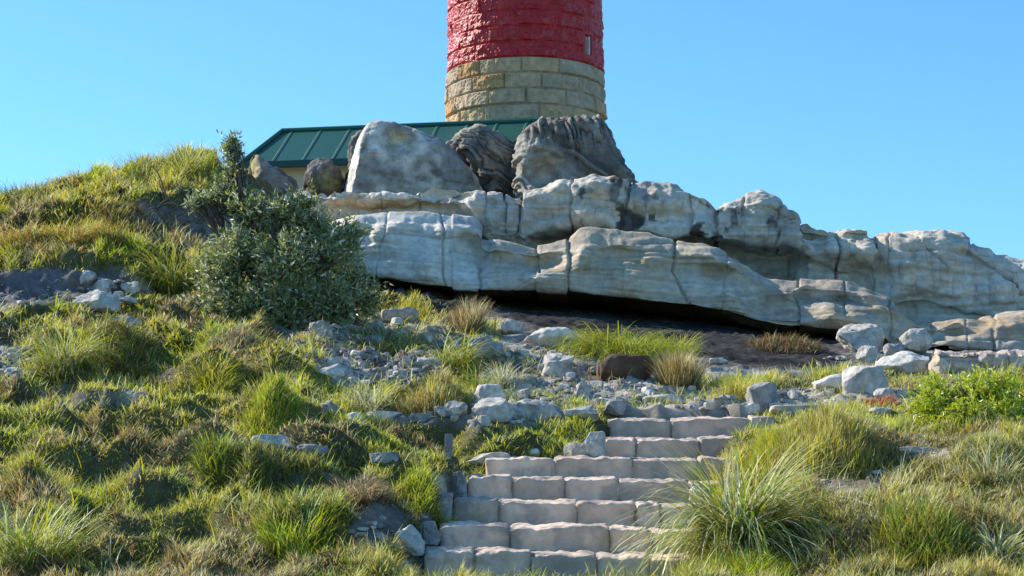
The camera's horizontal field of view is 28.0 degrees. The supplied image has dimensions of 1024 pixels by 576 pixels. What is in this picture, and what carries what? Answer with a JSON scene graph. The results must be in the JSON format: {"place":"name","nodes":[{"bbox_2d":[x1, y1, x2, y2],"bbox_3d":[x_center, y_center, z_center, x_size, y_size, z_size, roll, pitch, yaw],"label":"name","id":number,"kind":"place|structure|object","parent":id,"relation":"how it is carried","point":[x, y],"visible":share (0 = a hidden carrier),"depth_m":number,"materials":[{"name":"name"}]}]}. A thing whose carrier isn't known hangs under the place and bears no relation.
{"place":"outdoors","nodes":[
{"label":"outdoors","id":0,"kind":"place"},
{"bbox_2d":[0,150,1023,575],"bbox_3d":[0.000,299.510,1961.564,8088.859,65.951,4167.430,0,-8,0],"label":"ground","id":1,"kind":"structure","parent":0,"point":[726,340],"depth_m":18.72,"materials":[{"name":"plant"}]},
{"bbox_2d":[0,178,51,200],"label":"grass tussock","id":2,"kind":"object","parent":1,"relation":"on","point":[23,191],"depth_m":26.73,"materials":[{"name":"green plant"}]},
{"bbox_2d":[47,292,68,312],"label":"grass sprig","id":3,"kind":"object","parent":1,"relation":"on","point":[57,305],"depth_m":21.64,"materials":[{"name":"green plant"}]},
{"bbox_2d":[0,498,125,569],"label":"grass tussock","id":4,"kind":"object","parent":1,"relation":"on","point":[28,548],"depth_m":13.13,"materials":[{"name":"green plant"}]},
{"bbox_2d":[0,316,132,385],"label":"grass tussock","id":5,"kind":"object","parent":1,"relation":"on","point":[64,360],"depth_m":19.06,"materials":[{"name":"green plant"}]},
{"bbox_2d":[0,211,136,263],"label":"grass fringe","id":6,"kind":"object","parent":1,"relation":"on","point":[26,235],"depth_m":24.08,"materials":[{"name":"green plant"}]},
{"bbox_2d":[79,270,96,283],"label":"stone","id":7,"kind":"object","parent":1,"relation":"on","point":[88,276],"visible":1,"depth_m":23.14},
{"bbox_2d":[71,289,119,312],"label":"boulder","id":8,"kind":"object","parent":1,"relation":"on","point":[101,301],"visible":0.77,"depth_m":21.96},
{"bbox_2d":[94,279,112,292],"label":"stone","id":9,"kind":"object","parent":1,"relation":"on","point":[101,284],"visible":0.75,"depth_m":23.14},
{"bbox_2d":[0,144,225,216],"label":"grass fringe","id":10,"kind":"object","parent":1,"relation":"on","point":[64,193],"depth_m":26.55,"materials":[{"name":"green plant"}]},
{"bbox_2d":[66,308,168,381],"bbox_3d":[-3.779,0.591,19.787,1.065,0.886,1.045,5,-9,-31],"label":"grass mound","id":11,"kind":"object","parent":1,"relation":"on","point":[131,334],"depth_m":19.77,"materials":[{"name":"plant"}]},
{"bbox_2d":[63,535,174,574],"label":"grass tussock","id":12,"kind":"object","parent":1,"relation":"on","point":[104,568],"depth_m":13.44,"materials":[{"name":"green plant"}]},
{"bbox_2d":[76,194,163,241],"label":"dry tussock","id":13,"kind":"object","parent":1,"relation":"on","point":[103,211],"visible":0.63,"depth_m":25.31,"materials":[{"name":"yellow plant"}]},
{"bbox_2d":[106,315,140,331],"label":"rock","id":14,"kind":"object","parent":1,"relation":"on","point":[129,317],"depth_m":20.37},
{"bbox_2d":[120,281,142,294],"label":"stone","id":15,"kind":"object","parent":1,"relation":"on","point":[133,287],"visible":0.91,"depth_m":23.11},
{"bbox_2d":[101,146,182,186],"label":"grass tussock","id":16,"kind":"object","parent":1,"relation":"on","point":[130,162],"depth_m":27.40,"materials":[{"name":"green plant"}]},
{"bbox_2d":[111,228,210,297],"bbox_3d":[-3.930,-0.255,23.647,1.570,0.966,1.654,0,-8,0],"label":"grass tussock","id":17,"kind":"object","parent":1,"relation":"on","point":[175,281],"depth_m":23.47,"materials":[{"name":"green plant"}]},
{"bbox_2d":[110,166,217,230],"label":"dead branches","id":18,"kind":"object","parent":1,"relation":"on","point":[172,203],"visible":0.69,"depth_m":25.86,"materials":[{"name":"brown plant"}]},
{"bbox_2d":[143,139,223,175],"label":"grass tussock","id":19,"kind":"object","parent":1,"relation":"on","point":[190,160],"depth_m":27.53,"materials":[{"name":"green plant"}]},
{"bbox_2d":[169,342,252,397],"bbox_3d":[-2.741,0.828,18.846,0.902,0.744,0.915,0,-8,0],"label":"grass tussock","id":20,"kind":"object","parent":1,"relation":"on","point":[219,384],"depth_m":18.83,"materials":[{"name":"green plant"}]},
{"bbox_2d":[180,424,254,485],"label":"grass tussock","id":21,"kind":"object","parent":1,"relation":"on","point":[210,452],"depth_m":15.64,"materials":[{"name":"green plant"}]},
{"bbox_2d":[203,321,265,359],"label":"dry tussock","id":22,"kind":"object","parent":1,"relation":"on","point":[245,337],"visible":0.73,"depth_m":19.95,"materials":[{"name":"beige plant"}]},
{"bbox_2d":[250,434,294,447],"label":"stone","id":23,"kind":"object","parent":1,"relation":"on","point":[274,439],"visible":0.61,"depth_m":16.15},
{"bbox_2d":[237,369,309,441],"bbox_3d":[-2.022,0.989,17.241,0.713,0.694,0.704,0,-8,0],"label":"grass mound","id":24,"kind":"object","parent":1,"relation":"on","point":[264,394],"depth_m":17.21,"materials":[{"name":"plant"}]},
{"bbox_2d":[248,154,299,196],"bbox_3d":[-3.920,-1.728,33.746,0.896,0.975,1.039,0,-8,0],"label":"boulder","id":25,"kind":"object","parent":1,"relation":"on","point":[265,170],"visible":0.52,"depth_m":33.34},
{"bbox_2d":[228,436,332,506],"bbox_3d":[-1.750,1.452,15.654,0.890,0.682,0.880,0,-8,0],"label":"grass mound","id":26,"kind":"object","parent":1,"relation":"on","point":[273,454],"depth_m":15.68,"materials":[{"name":"plant"}]},
{"bbox_2d":[176,128,393,330],"bbox_3d":[-2.568,-0.621,22.968,2.477,2.618,1.487,0,-8,0],"label":"shrub","id":27,"kind":"object","parent":1,"relation":"on","point":[288,302],"visible":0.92,"depth_m":22.79,"materials":[{"name":"green plant"}]},
{"bbox_2d":[236,482,371,567],"bbox_3d":[-1.403,1.630,13.731,1.015,0.711,1.052,0,-8,0],"label":"grass tussock","id":28,"kind":"object","parent":1,"relation":"on","point":[278,538],"depth_m":13.74,"materials":[{"name":"green plant"}]},
{"bbox_2d":[297,444,330,454],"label":"stone","id":29,"kind":"object","parent":1,"relation":"on","point":[307,448],"visible":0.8,"depth_m":16.02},
{"bbox_2d":[309,321,332,336],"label":"stone","id":30,"kind":"object","parent":1,"relation":"on","point":[317,325],"visible":0.87,"depth_m":21.45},
{"bbox_2d":[302,158,343,196],"bbox_3d":[-3.145,-1.742,34.366,0.710,0.879,0.900,0,-8,0],"label":"boulder","id":31,"kind":"object","parent":1,"relation":"on","point":[326,174],"visible":0.7,"depth_m":33.99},
{"bbox_2d":[321,400,340,413],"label":"stone","id":32,"kind":"object","parent":1,"relation":"on","point":[326,407],"visible":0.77,"depth_m":17.69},
{"bbox_2d":[319,364,344,378],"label":"stone","id":33,"kind":"object","parent":1,"relation":"on","point":[336,369],"visible":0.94,"depth_m":19.49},
{"bbox_2d":[347,130,361,169],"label":"boulder","id":34,"kind":"object","parent":1,"relation":"on","point":[352,144],"visible":0.13,"depth_m":35.29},
{"bbox_2d":[348,412,363,421],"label":"stone","id":35,"kind":"object","parent":1,"relation":"on","point":[353,414],"visible":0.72,"depth_m":17.36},
{"bbox_2d":[304,467,419,511],"bbox_3d":[-1.181,1.569,14.855,1.059,0.586,1.095,0,-8,0],"label":"dry tussock","id":36,"kind":"object","parent":1,"relation":"on","point":[370,491],"visible":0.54,"depth_m":14.74,"materials":[{"name":"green plant"}]},
{"bbox_2d":[320,369,415,422],"bbox_3d":[-1.292,0.999,18.114,0.956,0.623,0.922,0,-8,0],"label":"pale tussock","id":37,"kind":"object","parent":1,"relation":"on","point":[367,396],"visible":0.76,"depth_m":18.10,"materials":[{"name":"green plant"}]},
{"bbox_2d":[366,335,382,346],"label":"stone","id":38,"kind":"object","parent":1,"relation":"on","point":[375,338],"visible":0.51,"depth_m":21.98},
{"bbox_2d":[362,411,402,420],"bbox_3d":[-1.157,1.138,18.025,0.397,0.129,0.229,2,-8,-12],"label":"stone slab","id":39,"kind":"object","parent":1,"relation":"on","point":[390,414],"depth_m":17.95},
{"bbox_2d":[331,320,435,356],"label":"dry tussock","id":40,"kind":"object","parent":1,"relation":"on","point":[392,346],"visible":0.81,"depth_m":21.93,"materials":[{"name":"green plant"}]},
{"bbox_2d":[370,451,398,463],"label":"stone","id":41,"kind":"object","parent":1,"relation":"on","point":[376,458],"visible":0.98,"depth_m":15.80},
{"bbox_2d":[381,307,418,321],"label":"stone","id":42,"kind":"object","parent":1,"relation":"on","point":[409,313],"visible":0.81,"depth_m":23.68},
{"bbox_2d":[377,287,437,317],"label":"grass mound","id":43,"kind":"object","parent":1,"relation":"on","point":[413,297],"depth_m":24.77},
{"bbox_2d":[244,116,574,190],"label":"house","id":44,"kind":"structure","parent":1,"relation":"on","point":[293,152],"depth_m":41.71,"materials":[{"name":"green metal"}]},
{"bbox_2d":[395,524,424,556],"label":"stone","id":45,"kind":"object","parent":1,"relation":"on","point":[411,535],"visible":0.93,"depth_m":14.32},
{"bbox_2d":[339,120,483,194],"bbox_3d":[-1.667,-1.961,34.002,2.434,1.504,2.066,0,-8,0],"label":"boulder","id":46,"kind":"object","parent":1,"relation":"on","point":[392,156],"visible":0.64,"depth_m":33.20,"materials":[{"name":"stone"}]},
{"bbox_2d":[408,413,428,421],"bbox_3d":[-0.750,1.151,18.070,0.450,0.088,0.201,1,-8,-8],"label":"stone slab","id":47,"kind":"object","parent":1,"relation":"on","point":[416,417],"depth_m":17.97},
{"bbox_2d":[377,459,463,530],"bbox_3d":[-0.662,1.558,15.306,0.766,0.595,0.759,0,-8,0],"label":"grass mound","id":48,"kind":"object","parent":1,"relation":"on","point":[426,482],"depth_m":15.19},
{"bbox_2d":[414,357,441,368],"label":"stone","id":49,"kind":"object","parent":1,"relation":"on","point":[422,361],"visible":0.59,"depth_m":20.54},
{"bbox_2d":[391,357,471,414],"bbox_3d":[-0.731,0.913,18.346,0.856,0.643,0.885,0,-8,0],"label":"grass mound","id":50,"kind":"object","parent":1,"relation":"on","point":[425,394],"depth_m":18.23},
{"bbox_2d":[436,492,452,523],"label":"stone slab","id":51,"kind":"structure","parent":1,"relation":"on","point":[446,497],"depth_m":15.19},
{"bbox_2d":[444,434,452,459],"bbox_3d":[-0.509,1.302,16.397,0.072,0.268,0.045,0,-8,0],"label":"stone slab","id":52,"kind":"object","parent":1,"relation":"on","point":[448,449],"visible":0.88,"depth_m":16.38,"materials":[{"name":"grey stone"}]},
{"bbox_2d":[0,277,911,558],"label":"rubble","id":53,"kind":"object","parent":1,"relation":"on","point":[8,367],"visible":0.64,"depth_m":20.25,"materials":[{"name":"stone"}]},
{"bbox_2d":[473,384,504,403],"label":"boulder","id":54,"kind":"object","parent":53,"relation":"on","point":[488,391],"visible":0.57,"depth_m":18.22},
{"bbox_2d":[444,401,467,415],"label":"stone","id":55,"kind":"object","parent":1,"relation":"on","point":[456,408],"visible":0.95,"depth_m":17.92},
{"bbox_2d":[451,471,466,498],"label":"stone slab","id":56,"kind":"structure","parent":1,"relation":"on","point":[458,483],"depth_m":15.85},
{"bbox_2d":[406,324,512,377],"bbox_3d":[-0.565,0.729,20.888,1.188,0.786,1.210,0,-8,0],"label":"grass tussock","id":57,"kind":"object","parent":1,"relation":"on","point":[452,362],"depth_m":20.80,"materials":[{"name":"green plant"}]},
{"bbox_2d":[441,295,493,333],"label":"dry tussock","id":58,"kind":"object","parent":1,"relation":"on","point":[469,316],"visible":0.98,"depth_m":23.67,"materials":[{"name":"beige plant"}]},
{"bbox_2d":[446,124,516,198],"bbox_3d":[-0.342,-1.981,34.826,1.592,1.558,1.453,0,-8,0],"label":"boulder","id":59,"kind":"object","parent":1,"relation":"on","point":[485,153],"visible":0.76,"depth_m":34.26,"materials":[{"name":"stone"}]},
{"bbox_2d":[452,361,515,396],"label":"grass tussock","id":60,"kind":"object","parent":1,"relation":"on","point":[477,383],"depth_m":19.31,"materials":[{"name":"green plant"}]},
{"bbox_2d":[466,336,502,358],"bbox_3d":[-0.282,0.682,21.810,0.427,0.331,0.370,2,-8,-11],"label":"stone slab","id":61,"kind":"object","parent":1,"relation":"on","point":[496,345],"depth_m":21.68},
{"bbox_2d":[466,452,510,466],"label":"stone slab","id":62,"kind":"structure","parent":1,"relation":"on","point":[477,459],"depth_m":16.99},
{"bbox_2d":[472,397,516,422],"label":"boulder","id":63,"kind":"object","parent":1,"relation":"on","point":[499,409],"visible":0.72,"depth_m":17.81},
{"bbox_2d":[478,360,523,389],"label":"pale tussock","id":64,"kind":"object","parent":1,"relation":"on","point":[501,377],"visible":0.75,"depth_m":20.13,"materials":[{"name":"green plant"}]},
{"bbox_2d":[496,318,523,334],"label":"boulder","id":65,"kind":"object","parent":1,"relation":"on","point":[505,326],"visible":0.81,"depth_m":23.96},
{"bbox_2d":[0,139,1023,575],"bbox_3d":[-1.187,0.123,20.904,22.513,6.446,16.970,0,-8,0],"label":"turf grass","id":66,"kind":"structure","parent":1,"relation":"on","point":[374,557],"depth_m":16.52,"materials":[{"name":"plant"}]},
{"bbox_2d":[0,166,1023,575],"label":"long grass","id":67,"kind":"structure","parent":1,"relation":"on","point":[466,382],"depth_m":16.43,"materials":[{"name":"plant"}]},
{"bbox_2d":[444,0,607,121],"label":"lighthouse","id":68,"kind":"object","parent":1,"relation":"on","point":[514,59],"visible":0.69,"depth_m":42.62,"materials":[{"name":"brick"}]},
{"bbox_2d":[585,36,589,54],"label":"window","id":69,"kind":"structure","parent":68,"relation":"in","point":[587,39],"depth_m":43.20,"materials":[{"name":"white paint"}]},
{"bbox_2d":[528,448,539,456],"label":"stone","id":70,"kind":"object","parent":1,"relation":"on","point":[536,451],"visible":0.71,"depth_m":17.25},
{"bbox_2d":[516,399,560,419],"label":"boulder","id":71,"kind":"object","parent":1,"relation":"on","point":[535,406],"visible":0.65,"depth_m":18.22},
{"bbox_2d":[522,327,578,348],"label":"boulder","id":72,"kind":"object","parent":1,"relation":"on","point":[541,336],"visible":0.52,"depth_m":23.10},
{"bbox_2d":[541,353,573,377],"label":"boulder","id":73,"kind":"object","parent":1,"relation":"on","point":[557,364],"visible":0.74,"depth_m":20.99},
{"bbox_2d":[511,114,638,199],"bbox_3d":[1.055,-2.020,34.030,2.158,1.585,2.645,0,-8,0],"label":"boulder","id":74,"kind":"object","parent":1,"relation":"on","point":[548,150],"visible":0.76,"depth_m":33.05,"materials":[{"name":"stone"}]},
{"bbox_2d":[563,405,598,420],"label":"stone","id":75,"kind":"object","parent":1,"relation":"on","point":[588,411],"visible":0.9,"depth_m":18.02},
{"bbox_2d":[576,382,590,396],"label":"stone","id":76,"kind":"object","parent":1,"relation":"on","point":[582,387],"visible":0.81,"depth_m":19.61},
{"bbox_2d":[424,415,775,575],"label":"stone staircase","id":77,"kind":"structure","parent":1,"relation":"on","point":[528,512],"depth_m":15.50,"materials":[{"name":"stone"}]},
{"bbox_2d":[419,521,440,545],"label":"stone","id":78,"kind":"object","parent":77,"relation":"on","point":[430,532],"visible":0.93,"depth_m":14.65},
{"bbox_2d":[564,443,585,455],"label":"stone block","id":79,"kind":"structure","parent":77,"relation":"on","point":[574,448],"depth_m":17.14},
{"bbox_2d":[581,431,605,456],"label":"stone block","id":80,"kind":"structure","parent":77,"relation":"on","point":[593,444],"depth_m":17.12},
{"bbox_2d":[604,400,631,415],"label":"stone","id":81,"kind":"object","parent":1,"relation":"on","point":[616,407],"visible":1,"depth_m":18.75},
{"bbox_2d":[599,354,653,380],"bbox_3d":[1.177,0.855,21.102,0.563,0.348,0.444,0,-8,-3],"label":"boulder","id":82,"kind":"object","parent":1,"relation":"on","point":[621,366],"visible":0.75,"depth_m":20.95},
{"bbox_2d":[546,322,709,365],"bbox_3d":[1.284,0.815,22.738,2.074,0.979,2.201,0,-8,0],"label":"grass tussock","id":83,"kind":"object","parent":1,"relation":"on","point":[621,344],"depth_m":22.60,"materials":[{"name":"green plant"}]},
{"bbox_2d":[275,174,1023,351],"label":"rock outcrop","id":84,"kind":"object","parent":1,"relation":"on","point":[760,259],"visible":0.84,"depth_m":27.71,"materials":[{"name":"stone"}]},
{"bbox_2d":[642,394,685,403],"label":"stone","id":85,"kind":"object","parent":1,"relation":"on","point":[662,397],"visible":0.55,"depth_m":19.38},
{"bbox_2d":[642,331,706,354],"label":"grass tussock","id":86,"kind":"object","parent":1,"relation":"on","point":[685,344],"depth_m":23.52,"materials":[{"name":"green plant"}]},
{"bbox_2d":[643,347,713,389],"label":"dry tussock","id":87,"kind":"object","parent":1,"relation":"on","point":[680,370],"visible":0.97,"depth_m":20.74,"materials":[{"name":"beige plant"}]},
{"bbox_2d":[689,486,707,502],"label":"stone","id":88,"kind":"object","parent":1,"relation":"on","point":[691,500],"visible":0.13,"depth_m":15.82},
{"bbox_2d":[709,358,728,363],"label":"stone","id":89,"kind":"object","parent":1,"relation":"on","point":[720,360],"visible":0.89,"depth_m":22.61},
{"bbox_2d":[590,426,884,575],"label":"strap leaf clump","id":90,"kind":"object","parent":1,"relation":"on","point":[735,520],"visible":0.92,"depth_m":13.99,"materials":[{"name":"plant"}]},
{"bbox_2d":[700,373,776,401],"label":"grass tussock","id":91,"kind":"object","parent":1,"relation":"on","point":[737,388],"depth_m":19.73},
{"bbox_2d":[681,544,806,575],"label":"grass tussock","id":92,"kind":"object","parent":1,"relation":"on","point":[763,568],"depth_m":13.46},
{"bbox_2d":[743,402,759,413],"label":"stone","id":93,"kind":"object","parent":1,"relation":"on","point":[750,407],"visible":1,"depth_m":18.75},
{"bbox_2d":[733,422,788,472],"bbox_3d":[2.043,1.262,16.156,0.613,0.470,0.638,-8,-11,44],"label":"grass mound","id":94,"kind":"object","parent":1,"relation":"on","point":[760,442],"depth_m":16.13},
{"bbox_2d":[745,382,779,413],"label":"stone block","id":95,"kind":"structure","parent":1,"relation":"on","point":[763,395],"depth_m":18.79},
{"bbox_2d":[741,331,824,354],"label":"dry tussock","id":96,"kind":"object","parent":1,"relation":"on","point":[766,341],"visible":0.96,"depth_m":24.63,"materials":[{"name":"beige plant"}]},
{"bbox_2d":[769,404,842,413],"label":"stone slab","id":97,"kind":"structure","parent":1,"relation":"on","point":[775,409],"depth_m":18.48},
{"bbox_2d":[746,397,889,479],"bbox_3d":[2.420,1.206,16.026,1.188,0.785,1.147,-5,-9,33],"label":"grass mound","id":98,"kind":"object","parent":1,"relation":"on","point":[842,427],"depth_m":15.83,"materials":[{"name":"plant"}]},
{"bbox_2d":[812,374,841,391],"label":"boulder","id":99,"kind":"object","parent":1,"relation":"on","point":[828,382],"visible":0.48,"depth_m":20.27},
{"bbox_2d":[836,323,884,351],"bbox_3d":[4.294,0.644,25.332,0.597,0.432,0.489,0,-8,1],"label":"boulder","id":100,"kind":"object","parent":1,"relation":"on","point":[856,337],"visible":0.77,"depth_m":25.18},
{"bbox_2d":[842,365,887,394],"bbox_3d":[3.447,0.924,20.011,0.456,0.347,0.371,-2,-8,11],"label":"boulder","id":101,"kind":"object","parent":1,"relation":"on","point":[865,378],"visible":0.72,"depth_m":19.87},
{"bbox_2d":[856,345,880,362],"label":"boulder","id":102,"kind":"object","parent":1,"relation":"on","point":[866,351],"visible":0.75,"depth_m":23.74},
{"bbox_2d":[833,420,908,470],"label":"dry tussock","id":103,"kind":"object","parent":1,"relation":"on","point":[874,436],"visible":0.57,"depth_m":15.92,"materials":[{"name":"beige plant"}]},
{"bbox_2d":[857,395,901,407],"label":"red ground plant","id":104,"kind":"object","parent":1,"relation":"on","point":[879,400],"visible":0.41,"depth_m":19.05,"materials":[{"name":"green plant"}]},
{"bbox_2d":[868,407,893,415],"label":"stone","id":105,"kind":"object","parent":1,"relation":"on","point":[879,410],"visible":0.57,"depth_m":18.18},
{"bbox_2d":[873,387,897,398],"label":"stone","id":106,"kind":"object","parent":1,"relation":"on","point":[881,392],"visible":0.6,"depth_m":19.57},
{"bbox_2d":[883,343,904,355],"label":"stone","id":107,"kind":"object","parent":1,"relation":"on","point":[889,349],"visible":0.62,"depth_m":24.52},
{"bbox_2d":[875,351,928,373],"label":"boulder","id":108,"kind":"object","parent":1,"relation":"on","point":[907,362],"visible":0.71,"depth_m":22.20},
{"bbox_2d":[898,328,933,353],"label":"boulder","id":109,"kind":"object","parent":1,"relation":"on","point":[916,340],"visible":0.9,"depth_m":24.98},
{"bbox_2d":[853,483,980,575],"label":"grass mound","id":110,"kind":"object","parent":1,"relation":"on","point":[916,519],"depth_m":13.44,"materials":[{"name":"plant"}]},
{"bbox_2d":[900,446,936,454],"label":"stone slab","id":111,"kind":"structure","parent":1,"relation":"on","point":[924,449],"depth_m":16.16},
{"bbox_2d":[894,362,1023,426],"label":"shrub","id":112,"kind":"object","parent":1,"relation":"on","point":[969,398],"visible":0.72,"depth_m":17.39,"materials":[{"name":"green plant"}]},
{"bbox_2d":[927,349,1023,374],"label":"stone wall","id":113,"kind":"structure","parent":1,"relation":"on","point":[959,361],"depth_m":21.70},
{"bbox_2d":[935,489,1018,542],"bbox_3d":[3.096,1.554,13.783,0.732,0.432,0.768,-6,-10,36],"label":"grass mound","id":114,"kind":"object","parent":1,"relation":"on","point":[979,509],"depth_m":13.74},
{"bbox_2d":[946,428,1023,473],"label":"grass mound","id":115,"kind":"object","parent":1,"relation":"on","point":[990,438],"depth_m":15.56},
{"bbox_2d":[947,435,1023,484],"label":"grass tussock","id":116,"kind":"object","parent":1,"relation":"on","point":[985,461],"depth_m":15.17,"materials":[{"name":"green plant"}]},
{"bbox_2d":[950,514,1023,570],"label":"pale tussock","id":117,"kind":"object","parent":1,"relation":"on","point":[988,542],"visible":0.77,"depth_m":13.34,"materials":[{"name":"green plant"}]},
{"bbox_2d":[0,0,1023,258],"label":"sky","id":118,"kind":"structure","parent":0,"point":[875,117],"materials":[{"name":"blue"}]}
]}

